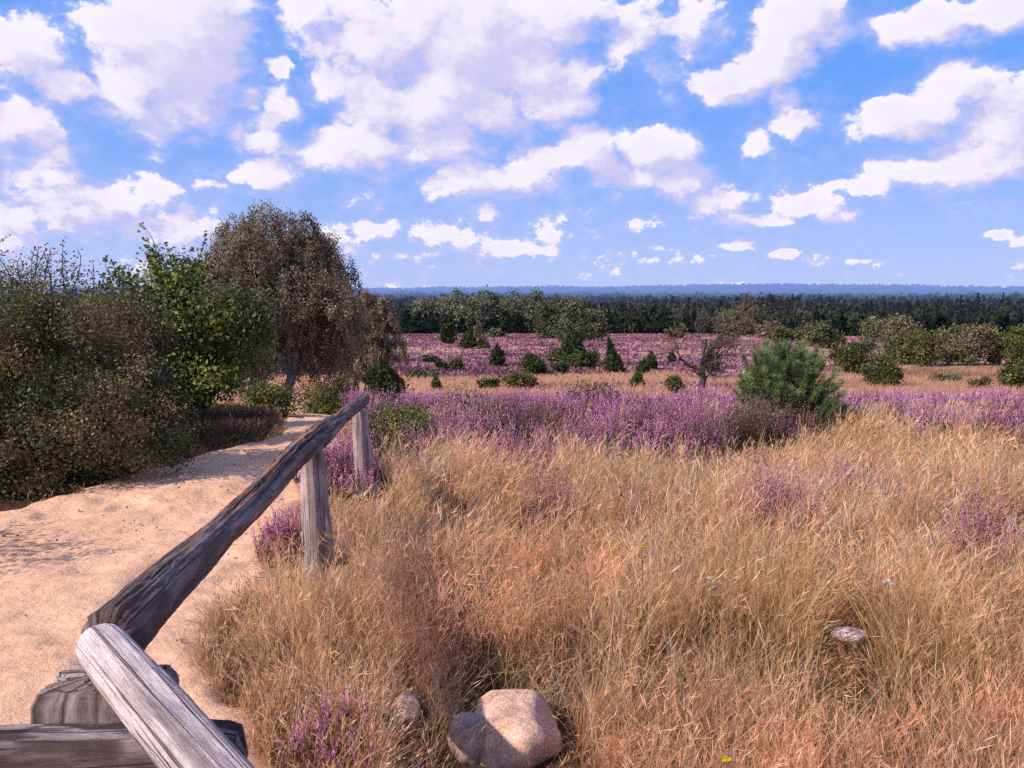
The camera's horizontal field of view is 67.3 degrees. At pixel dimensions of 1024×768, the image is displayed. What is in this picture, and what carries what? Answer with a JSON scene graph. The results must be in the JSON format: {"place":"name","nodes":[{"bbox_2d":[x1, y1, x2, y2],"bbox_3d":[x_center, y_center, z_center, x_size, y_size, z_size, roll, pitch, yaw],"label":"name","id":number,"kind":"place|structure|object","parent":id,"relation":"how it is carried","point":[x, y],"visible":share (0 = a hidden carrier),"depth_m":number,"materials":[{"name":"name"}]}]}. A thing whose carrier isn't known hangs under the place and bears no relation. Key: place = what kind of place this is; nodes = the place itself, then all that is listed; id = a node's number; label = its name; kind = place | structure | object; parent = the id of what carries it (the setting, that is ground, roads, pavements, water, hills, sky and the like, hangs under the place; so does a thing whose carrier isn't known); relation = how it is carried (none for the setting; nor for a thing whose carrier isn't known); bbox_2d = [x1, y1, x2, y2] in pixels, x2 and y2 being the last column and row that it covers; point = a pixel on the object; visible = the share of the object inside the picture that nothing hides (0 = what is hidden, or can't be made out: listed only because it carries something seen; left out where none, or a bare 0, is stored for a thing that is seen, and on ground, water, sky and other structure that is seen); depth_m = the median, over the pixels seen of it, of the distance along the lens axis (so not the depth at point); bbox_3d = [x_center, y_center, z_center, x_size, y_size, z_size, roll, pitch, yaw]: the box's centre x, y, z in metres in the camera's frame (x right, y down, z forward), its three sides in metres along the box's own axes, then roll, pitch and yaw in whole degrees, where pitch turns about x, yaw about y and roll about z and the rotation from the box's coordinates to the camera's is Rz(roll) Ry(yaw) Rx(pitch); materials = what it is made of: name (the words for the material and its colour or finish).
{"place":"outdoors","nodes":[
{"label":"outdoors","id":0,"kind":"place"},
{"bbox_2d":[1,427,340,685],"bbox_3d":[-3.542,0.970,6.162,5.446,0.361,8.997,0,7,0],"label":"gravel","id":1,"kind":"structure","parent":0,"point":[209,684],"depth_m":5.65,"materials":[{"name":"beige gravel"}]},
{"bbox_2d":[0,385,342,767],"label":"path","id":2,"kind":"structure","parent":0,"point":[38,646],"depth_m":4.63,"materials":[{"name":"beige sand"}]},
{"bbox_2d":[0,285,1023,767],"bbox_3d":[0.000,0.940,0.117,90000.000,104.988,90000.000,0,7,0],"label":"ground","id":3,"kind":"structure","parent":0,"point":[24,503],"depth_m":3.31,"materials":[{"name":"beige plant"}]},
{"bbox_2d":[0,234,149,420],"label":"thorn shrub","id":4,"kind":"object","parent":3,"relation":"on","point":[65,287],"visible":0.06,"depth_m":9.71,"materials":[{"name":"green plant"}]},
{"bbox_2d":[0,244,212,504],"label":"thorn shrub","id":5,"kind":"object","parent":3,"relation":"on","point":[46,427],"visible":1,"depth_m":6.48,"materials":[{"name":"green plant"}]},
{"bbox_2d":[38,272,193,453],"bbox_3d":[-4.335,-0.173,8.283,1.668,2.080,1.656,-3,8,-24],"label":"thorn shrub","id":6,"kind":"object","parent":3,"relation":"on","point":[154,377],"visible":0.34,"depth_m":8.14,"materials":[{"name":"green plant"}]},
{"bbox_2d":[0,401,281,484],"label":"undergrowth","id":7,"kind":"object","parent":3,"relation":"on","point":[217,414],"visible":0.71,"depth_m":9.42,"materials":[{"name":"green plant"}]},
{"bbox_2d":[66,222,290,422],"bbox_3d":[-4.636,-0.717,10.584,3.031,3.015,2.060,0,7,0],"label":"oak tree","id":8,"kind":"object","parent":3,"relation":"on","point":[206,374],"visible":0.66,"depth_m":10.31,"materials":[{"name":"green plant"}]},
{"bbox_2d":[0,394,373,767],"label":"wooden fence","id":9,"kind":"object","parent":3,"relation":"on","point":[117,696],"visible":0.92,"depth_m":1.62,"materials":[{"name":"grey wood"}]},
{"bbox_2d":[234,377,309,417],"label":"bush","id":10,"kind":"object","parent":3,"relation":"on","point":[275,394],"visible":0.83,"depth_m":13.50,"materials":[{"name":"green plant"}]},
{"bbox_2d":[189,198,373,410],"bbox_3d":[-5.442,-1.690,17.902,4.492,5.208,4.189,0,7,0],"label":"birch tree","id":11,"kind":"object","parent":3,"relation":"on","point":[302,271],"visible":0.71,"depth_m":17.35,"materials":[{"name":"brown plant"}]},
{"bbox_2d":[251,494,332,566],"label":"heather clump","id":12,"kind":"object","parent":3,"relation":"on","point":[284,522],"visible":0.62,"depth_m":4.63,"materials":[{"name":"purple plant"}]},
{"bbox_2d":[292,375,356,414],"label":"bush","id":13,"kind":"object","parent":3,"relation":"on","point":[326,405],"visible":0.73,"depth_m":17.34,"materials":[{"name":"green plant"}]},
{"bbox_2d":[272,658,392,767],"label":"heather clump","id":14,"kind":"object","parent":3,"relation":"on","point":[300,742],"visible":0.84,"depth_m":2.58,"materials":[{"name":"purple plant"}]},
{"bbox_2d":[292,421,390,495],"bbox_3d":[-1.454,0.602,6.455,0.852,0.596,0.885,0,7,0],"label":"heather clump","id":15,"kind":"object","parent":3,"relation":"on","point":[329,455],"visible":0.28,"depth_m":6.37,"materials":[{"name":"purple plant"}]},
{"bbox_2d":[330,351,363,394],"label":"bush","id":16,"kind":"object","parent":3,"relation":"on","point":[342,383],"visible":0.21,"depth_m":25.75,"materials":[{"name":"green plant"}]},
{"bbox_2d":[334,288,409,388],"bbox_3d":[-4.520,-1.131,24.537,2.568,3.894,1.524,0,7,0],"label":"birch tree","id":17,"kind":"object","parent":3,"relation":"on","point":[382,343],"visible":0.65,"depth_m":24.27,"materials":[{"name":"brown plant"}]},
{"bbox_2d":[371,484,379,495],"bbox_3d":[-1.115,0.856,6.159,0.112,0.109,0.093,0,7,0],"label":"stone","id":18,"kind":"object","parent":3,"relation":"on","point":[374,487],"visible":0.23,"depth_m":6.13,"materials":[{"name":"grey stone"}]},
{"bbox_2d":[358,352,414,402],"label":"juniper bush","id":19,"kind":"object","parent":3,"relation":"on","point":[382,379],"visible":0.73,"depth_m":23.12,"materials":[{"name":"green plant"}]},
{"bbox_2d":[345,392,440,455],"bbox_3d":[-1.224,0.496,8.092,1.045,0.820,0.904,0,7,0],"label":"bush","id":20,"kind":"object","parent":3,"relation":"on","point":[395,419],"visible":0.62,"depth_m":7.95,"materials":[{"name":"green plant"}]},
{"bbox_2d":[391,692,419,727],"bbox_3d":[-0.401,1.237,2.891,0.111,0.150,0.096,0,7,0],"label":"stone","id":21,"kind":"object","parent":3,"relation":"on","point":[413,713],"visible":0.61,"depth_m":2.86,"materials":[{"name":"grey stone"}]},
{"bbox_2d":[402,367,445,378],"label":"bush","id":22,"kind":"object","parent":3,"relation":"on","point":[423,373],"visible":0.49,"depth_m":49.13,"materials":[{"name":"green plant"}]},
{"bbox_2d":[407,296,442,317],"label":"tree","id":23,"kind":"object","parent":3,"relation":"on","point":[429,305],"visible":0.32,"depth_m":481.69,"materials":[{"name":"green plant"}]},
{"bbox_2d":[421,354,437,362],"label":"bush","id":24,"kind":"object","parent":3,"relation":"on","point":[428,358],"visible":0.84,"depth_m":67.89,"materials":[{"name":"green plant"}]},
{"bbox_2d":[429,373,442,390],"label":"juniper bush","id":25,"kind":"object","parent":3,"relation":"on","point":[435,384],"visible":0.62,"depth_m":32.98,"materials":[{"name":"green plant"}]},
{"bbox_2d":[433,358,450,367],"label":"bush","id":26,"kind":"object","parent":3,"relation":"on","point":[438,363],"visible":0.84,"depth_m":60.20,"materials":[{"name":"green plant"}]},
{"bbox_2d":[438,317,457,343],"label":"juniper bush","id":27,"kind":"object","parent":3,"relation":"on","point":[448,332],"visible":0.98,"depth_m":107.07,"materials":[{"name":"green plant"}]},
{"bbox_2d":[436,288,467,317],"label":"tree","id":28,"kind":"object","parent":3,"relation":"on","point":[446,304],"visible":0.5,"depth_m":436.16,"materials":[{"name":"green plant"}]},
{"bbox_2d":[447,356,464,369],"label":"bush","id":29,"kind":"object","parent":3,"relation":"on","point":[454,363],"visible":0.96,"depth_m":57.98,"materials":[{"name":"green plant"}]},
{"bbox_2d":[421,375,505,436],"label":"bush","id":30,"kind":"object","parent":3,"relation":"on","point":[465,403],"visible":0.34,"depth_m":9.65,"materials":[{"name":"purple plant"}]},
{"bbox_2d":[448,712,485,765],"bbox_3d":[-0.145,1.247,2.669,0.158,0.210,0.130,0,7,0],"label":"boulder","id":31,"kind":"object","parent":3,"relation":"on","point":[472,750],"visible":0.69,"depth_m":2.63,"materials":[{"name":"grey stone"}]},
{"bbox_2d":[458,327,478,348],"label":"juniper bush","id":32,"kind":"object","parent":3,"relation":"on","point":[469,340],"visible":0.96,"depth_m":95.61,"materials":[{"name":"green plant"}]},
{"bbox_2d":[452,292,494,332],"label":"tree","id":33,"kind":"object","parent":3,"relation":"on","point":[469,309],"visible":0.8,"depth_m":301.68,"materials":[{"name":"green plant"}]},
{"bbox_2d":[473,321,485,338],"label":"juniper bush","id":34,"kind":"object","parent":3,"relation":"on","point":[479,331],"visible":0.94,"depth_m":155.22,"materials":[{"name":"brown plant"}]},
{"bbox_2d":[475,337,490,348],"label":"bush","id":35,"kind":"object","parent":3,"relation":"on","point":[482,343],"visible":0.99,"depth_m":95.57,"materials":[{"name":"green plant"}]},
{"bbox_2d":[475,376,502,389],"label":"bush","id":36,"kind":"object","parent":3,"relation":"on","point":[493,381],"visible":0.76,"depth_m":34.19,"materials":[{"name":"green plant"}]},
{"bbox_2d":[475,284,503,320],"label":"tree","id":37,"kind":"object","parent":3,"relation":"on","point":[494,297],"visible":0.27,"depth_m":471.71,"materials":[{"name":"green plant"}]},
{"bbox_2d":[484,326,507,337],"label":"bush","id":38,"kind":"object","parent":3,"relation":"on","point":[492,332],"visible":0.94,"depth_m":160.44,"materials":[{"name":"green plant"}]},
{"bbox_2d":[488,342,505,365],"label":"juniper bush","id":39,"kind":"object","parent":3,"relation":"on","point":[496,356],"visible":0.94,"depth_m":62.72,"materials":[{"name":"green plant"}]},
{"bbox_2d":[2,333,1021,389],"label":"heather","id":40,"kind":"object","parent":3,"relation":"on","point":[623,342],"visible":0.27,"depth_m":81.64,"materials":[{"name":"purple plant"}]},
{"bbox_2d":[1,282,1023,339],"bbox_3d":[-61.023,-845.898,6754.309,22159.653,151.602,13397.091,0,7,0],"label":"forest","id":41,"kind":"object","parent":3,"relation":"on","point":[994,305],"visible":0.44,"depth_m":737.14,"materials":[{"name":"green plant"}]},
{"bbox_2d":[496,287,532,319],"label":"tree","id":42,"kind":"object","parent":3,"relation":"on","point":[512,305],"visible":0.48,"depth_m":433.13,"materials":[{"name":"green plant"}]},
{"bbox_2d":[465,411,564,495],"bbox_3d":[0.007,0.553,6.316,0.881,0.701,0.934,0,7,0],"label":"heather clump","id":43,"kind":"object","parent":3,"relation":"on","point":[516,444],"visible":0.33,"depth_m":6.28,"materials":[{"name":"purple plant"}]},
{"bbox_2d":[474,689,561,767],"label":"boulder","id":44,"kind":"object","parent":3,"relation":"on","point":[516,736],"visible":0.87,"depth_m":2.63,"materials":[{"name":"beige stone"}]},
{"bbox_2d":[498,368,542,389],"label":"bush","id":45,"kind":"object","parent":3,"relation":"on","point":[520,379],"visible":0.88,"depth_m":33.59,"materials":[{"name":"green plant"}]},
{"bbox_2d":[516,351,550,373],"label":"bush","id":46,"kind":"object","parent":3,"relation":"on","point":[533,363],"visible":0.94,"depth_m":52.67,"materials":[{"name":"green plant"}]},
{"bbox_2d":[520,286,547,320],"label":"pine tree","id":47,"kind":"object","parent":3,"relation":"on","point":[536,296],"visible":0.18,"depth_m":400.68,"materials":[{"name":"green plant"}]},
{"bbox_2d":[525,293,576,338],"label":"tree","id":48,"kind":"object","parent":3,"relation":"on","point":[548,316],"visible":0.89,"depth_m":149.26,"materials":[{"name":"green plant"}]},
{"bbox_2d":[544,343,561,360],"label":"bush","id":49,"kind":"object","parent":3,"relation":"on","point":[552,354],"visible":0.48,"depth_m":67.09,"materials":[{"name":"green plant"}]},
{"bbox_2d":[515,443,601,544],"bbox_3d":[0.294,0.712,4.908,0.595,0.681,0.596,0,7,0],"label":"heather clump","id":50,"kind":"object","parent":3,"relation":"on","point":[546,501],"visible":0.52,"depth_m":4.93,"materials":[{"name":"plant"}]},
{"bbox_2d":[551,361,570,373],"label":"bush","id":51,"kind":"object","parent":3,"relation":"on","point":[562,366],"visible":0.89,"depth_m":54.65,"materials":[{"name":"green plant"}]},
{"bbox_2d":[554,322,586,364],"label":"juniper bush","id":52,"kind":"object","parent":3,"relation":"on","point":[571,342],"visible":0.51,"depth_m":63.35,"materials":[{"name":"green plant"}]},
{"bbox_2d":[552,292,599,341],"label":"pine tree","id":53,"kind":"object","parent":3,"relation":"on","point":[573,310],"visible":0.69,"depth_m":121.97,"materials":[{"name":"green plant"}]},
{"bbox_2d":[563,347,600,367],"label":"bush","id":54,"kind":"object","parent":3,"relation":"on","point":[586,359],"visible":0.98,"depth_m":60.62,"materials":[{"name":"green plant"}]},
{"bbox_2d":[555,372,622,410],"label":"bush","id":55,"kind":"object","parent":3,"relation":"on","point":[592,389],"visible":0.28,"depth_m":11.03,"materials":[{"name":"purple plant"}]},
{"bbox_2d":[581,305,610,340],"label":"tree","id":56,"kind":"object","parent":3,"relation":"on","point":[598,324],"visible":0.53,"depth_m":136.12,"materials":[{"name":"green plant"}]},
{"bbox_2d":[597,358,606,370],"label":"bush","id":57,"kind":"object","parent":3,"relation":"on","point":[603,362],"visible":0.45,"depth_m":56.40,"materials":[{"name":"green plant"}]},
{"bbox_2d":[604,336,625,372],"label":"juniper bush","id":58,"kind":"object","parent":3,"relation":"on","point":[614,362],"visible":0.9,"depth_m":54.32,"materials":[{"name":"green plant"}]},
{"bbox_2d":[601,438,661,543],"bbox_3d":[0.754,0.693,4.691,0.427,0.763,0.432,0,7,0],"label":"heather clump","id":59,"kind":"object","parent":3,"relation":"on","point":[634,512],"visible":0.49,"depth_m":4.66,"materials":[{"name":"plant"}]},
{"bbox_2d":[629,364,645,386],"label":"juniper bush","id":60,"kind":"object","parent":3,"relation":"on","point":[636,379],"visible":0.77,"depth_m":36.00,"materials":[{"name":"green plant"}]},
{"bbox_2d":[638,544,646,685],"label":"wild flower","id":61,"kind":"object","parent":3,"relation":"on","point":[641,545],"visible":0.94,"depth_m":3.03,"materials":[{"name":"green plant"}]},
{"bbox_2d":[635,357,650,373],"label":"juniper bush","id":62,"kind":"object","parent":3,"relation":"on","point":[644,366],"visible":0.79,"depth_m":52.17,"materials":[{"name":"green plant"}]},
{"bbox_2d":[645,350,657,369],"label":"juniper bush","id":63,"kind":"object","parent":3,"relation":"on","point":[652,360],"visible":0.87,"depth_m":58.67,"materials":[{"name":"green plant"}]},
{"bbox_2d":[667,351,676,362],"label":"juniper bush","id":64,"kind":"object","parent":3,"relation":"on","point":[670,359],"visible":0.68,"depth_m":68.20,"materials":[{"name":"green plant"}]},
{"bbox_2d":[323,380,1023,509],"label":"heather","id":65,"kind":"object","parent":3,"relation":"on","point":[524,404],"visible":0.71,"depth_m":8.89,"materials":[{"name":"purple plant"}]},
{"bbox_2d":[665,374,686,395],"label":"bush","id":66,"kind":"object","parent":3,"relation":"on","point":[675,383],"visible":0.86,"depth_m":29.18,"materials":[{"name":"green plant"}]},
{"bbox_2d":[663,323,690,337],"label":"bush","id":67,"kind":"object","parent":3,"relation":"on","point":[668,332],"visible":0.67,"depth_m":161.13,"materials":[{"name":"green plant"}]},
{"bbox_2d":[647,292,770,391],"bbox_3d":[7.444,-1.480,29.228,4.742,4.104,2.877,0,7,0],"label":"bare tree","id":68,"kind":"object","parent":3,"relation":"on","point":[718,342],"visible":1,"depth_m":29.11,"materials":[{"name":"brown plant"}]},
{"bbox_2d":[707,576,714,706],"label":"wild flower","id":69,"kind":"object","parent":3,"relation":"on","point":[710,578],"visible":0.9,"depth_m":2.74,"materials":[{"name":"green plant"}]},
{"bbox_2d":[703,357,720,371],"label":"bush","id":70,"kind":"object","parent":3,"relation":"on","point":[713,365],"visible":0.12,"depth_m":54.73,"materials":[{"name":"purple plant"}]},
{"bbox_2d":[721,754,730,767],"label":"wild flower","id":71,"kind":"object","parent":3,"relation":"on","point":[725,758],"visible":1,"depth_m":2.09,"materials":[{"name":"yellow plant"}]},
{"bbox_2d":[712,307,756,335],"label":"tree","id":72,"kind":"object","parent":3,"relation":"on","point":[750,330],"visible":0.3,"depth_m":180.16,"materials":[{"name":"green plant"}]},
{"bbox_2d":[754,320,781,338],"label":"bush","id":73,"kind":"object","parent":3,"relation":"on","point":[765,329],"visible":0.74,"depth_m":158.96,"materials":[{"name":"brown plant"}]},
{"bbox_2d":[713,436,841,555],"bbox_3d":[1.608,0.694,4.677,0.750,0.773,0.769,0,7,0],"label":"heather clump","id":74,"kind":"object","parent":3,"relation":"on","point":[775,487],"visible":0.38,"depth_m":4.61,"materials":[{"name":"plant"}]},
{"bbox_2d":[769,325,795,340],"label":"bush","id":75,"kind":"object","parent":3,"relation":"on","point":[783,332],"visible":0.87,"depth_m":127.81,"materials":[{"name":"green plant"}]},
{"bbox_2d":[719,336,855,433],"bbox_3d":[3.391,0.074,9.504,1.554,1.394,1.506,-5,9,-34],"label":"young pine","id":76,"kind":"object","parent":3,"relation":"on","point":[784,371],"visible":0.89,"depth_m":9.23,"materials":[{"name":"green plant"}]},
{"bbox_2d":[790,322,813,339],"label":"bush","id":77,"kind":"object","parent":3,"relation":"on","point":[798,333],"visible":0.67,"depth_m":133.74,"materials":[{"name":"green plant"}]},
{"bbox_2d":[802,319,840,348],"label":"tree","id":78,"kind":"object","parent":3,"relation":"on","point":[821,337],"visible":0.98,"depth_m":100.38,"materials":[{"name":"green plant"}]},
{"bbox_2d":[796,391,863,435],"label":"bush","id":79,"kind":"object","parent":3,"relation":"on","point":[827,420],"visible":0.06,"depth_m":9.57,"materials":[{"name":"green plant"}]},
{"bbox_2d":[829,328,847,347],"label":"bush","id":80,"kind":"object","parent":3,"relation":"on","point":[842,338],"visible":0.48,"depth_m":100.70,"materials":[{"name":"green plant"}]},
{"bbox_2d":[830,626,867,644],"bbox_3d":[1.517,1.136,3.467,0.146,0.089,0.104,-3,8,-23],"label":"stone","id":81,"kind":"object","parent":3,"relation":"on","point":[840,630],"visible":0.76,"depth_m":3.44,"materials":[{"name":"grey stone"}]},
{"bbox_2d":[825,335,880,373],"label":"bush","id":82,"kind":"object","parent":3,"relation":"on","point":[851,356],"visible":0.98,"depth_m":52.73,"materials":[{"name":"green plant"}]},
{"bbox_2d":[797,439,921,518],"bbox_3d":[2.377,0.682,5.272,0.792,0.665,0.776,5,9,35],"label":"heather clump","id":83,"kind":"object","parent":3,"relation":"on","point":[848,476],"visible":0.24,"depth_m":5.21,"materials":[{"name":"plant"}]},
{"bbox_2d":[856,316,890,345],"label":"tree","id":84,"kind":"object","parent":3,"relation":"on","point":[871,326],"visible":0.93,"depth_m":101.01,"materials":[{"name":"green plant"}]},
{"bbox_2d":[857,347,909,387],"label":"bush","id":85,"kind":"object","parent":3,"relation":"on","point":[884,369],"visible":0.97,"depth_m":36.80,"materials":[{"name":"green plant"}]},
{"bbox_2d":[879,578,892,734],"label":"wild flower","id":86,"kind":"object","parent":3,"relation":"on","point":[888,579],"visible":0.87,"depth_m":2.73,"materials":[{"name":"green plant"}]},
{"bbox_2d":[873,312,921,360],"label":"tree","id":87,"kind":"object","parent":3,"relation":"on","point":[892,329],"visible":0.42,"depth_m":70.61,"materials":[{"name":"green plant"}]},
{"bbox_2d":[889,325,924,364],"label":"tree","id":88,"kind":"object","parent":3,"relation":"on","point":[896,346],"visible":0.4,"depth_m":67.81,"materials":[{"name":"green plant"}]},
{"bbox_2d":[899,324,945,366],"bbox_3d":[34.799,-3.157,65.070,3.679,3.908,3.529,3,8,23],"label":"tree","id":89,"kind":"object","parent":3,"relation":"on","point":[928,350],"visible":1,"depth_m":64.59,"materials":[{"name":"green plant"}]},
{"bbox_2d":[926,370,965,381],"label":"bush","id":90,"kind":"object","parent":3,"relation":"on","point":[953,377],"visible":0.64,"depth_m":42.22,"materials":[{"name":"green plant"}]},
{"bbox_2d":[934,322,969,362],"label":"tree","id":91,"kind":"object","parent":3,"relation":"on","point":[953,331],"visible":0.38,"depth_m":69.86,"materials":[{"name":"green plant"}]},
{"bbox_2d":[936,321,1004,365],"bbox_3d":[39.297,-3.239,65.736,4.572,4.421,4.883,-6,9,-38],"label":"tree","id":92,"kind":"object","parent":3,"relation":"on","point":[982,340],"visible":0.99,"depth_m":64.88,"materials":[{"name":"green plant"}]},
{"bbox_2d":[929,465,1023,587],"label":"heather clump","id":93,"kind":"object","parent":3,"relation":"on","point":[978,528],"visible":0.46,"depth_m":4.18,"materials":[{"name":"purple plant"}]},
{"bbox_2d":[965,374,993,389],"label":"bush","id":94,"kind":"object","parent":3,"relation":"on","point":[979,383],"visible":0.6,"depth_m":32.47,"materials":[{"name":"green plant"}]},
{"bbox_2d":[983,333,1010,364],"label":"tree","id":95,"kind":"object","parent":3,"relation":"on","point":[996,358],"visible":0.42,"depth_m":65.38,"materials":[{"name":"green plant"}]},
{"bbox_2d":[993,359,1023,389],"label":"bush","id":96,"kind":"object","parent":3,"relation":"on","point":[1013,373],"visible":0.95,"depth_m":32.86,"materials":[{"name":"green plant"}]},
{"bbox_2d":[997,324,1023,366],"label":"tree","id":97,"kind":"object","parent":3,"relation":"on","point":[1014,353],"visible":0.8,"depth_m":49.28,"materials":[{"name":"green plant"}]},
{"bbox_2d":[0,0,1023,288],"label":"sky","id":98,"kind":"structure","parent":0,"point":[450,143],"materials":[{"name":"blue"}]}
]}

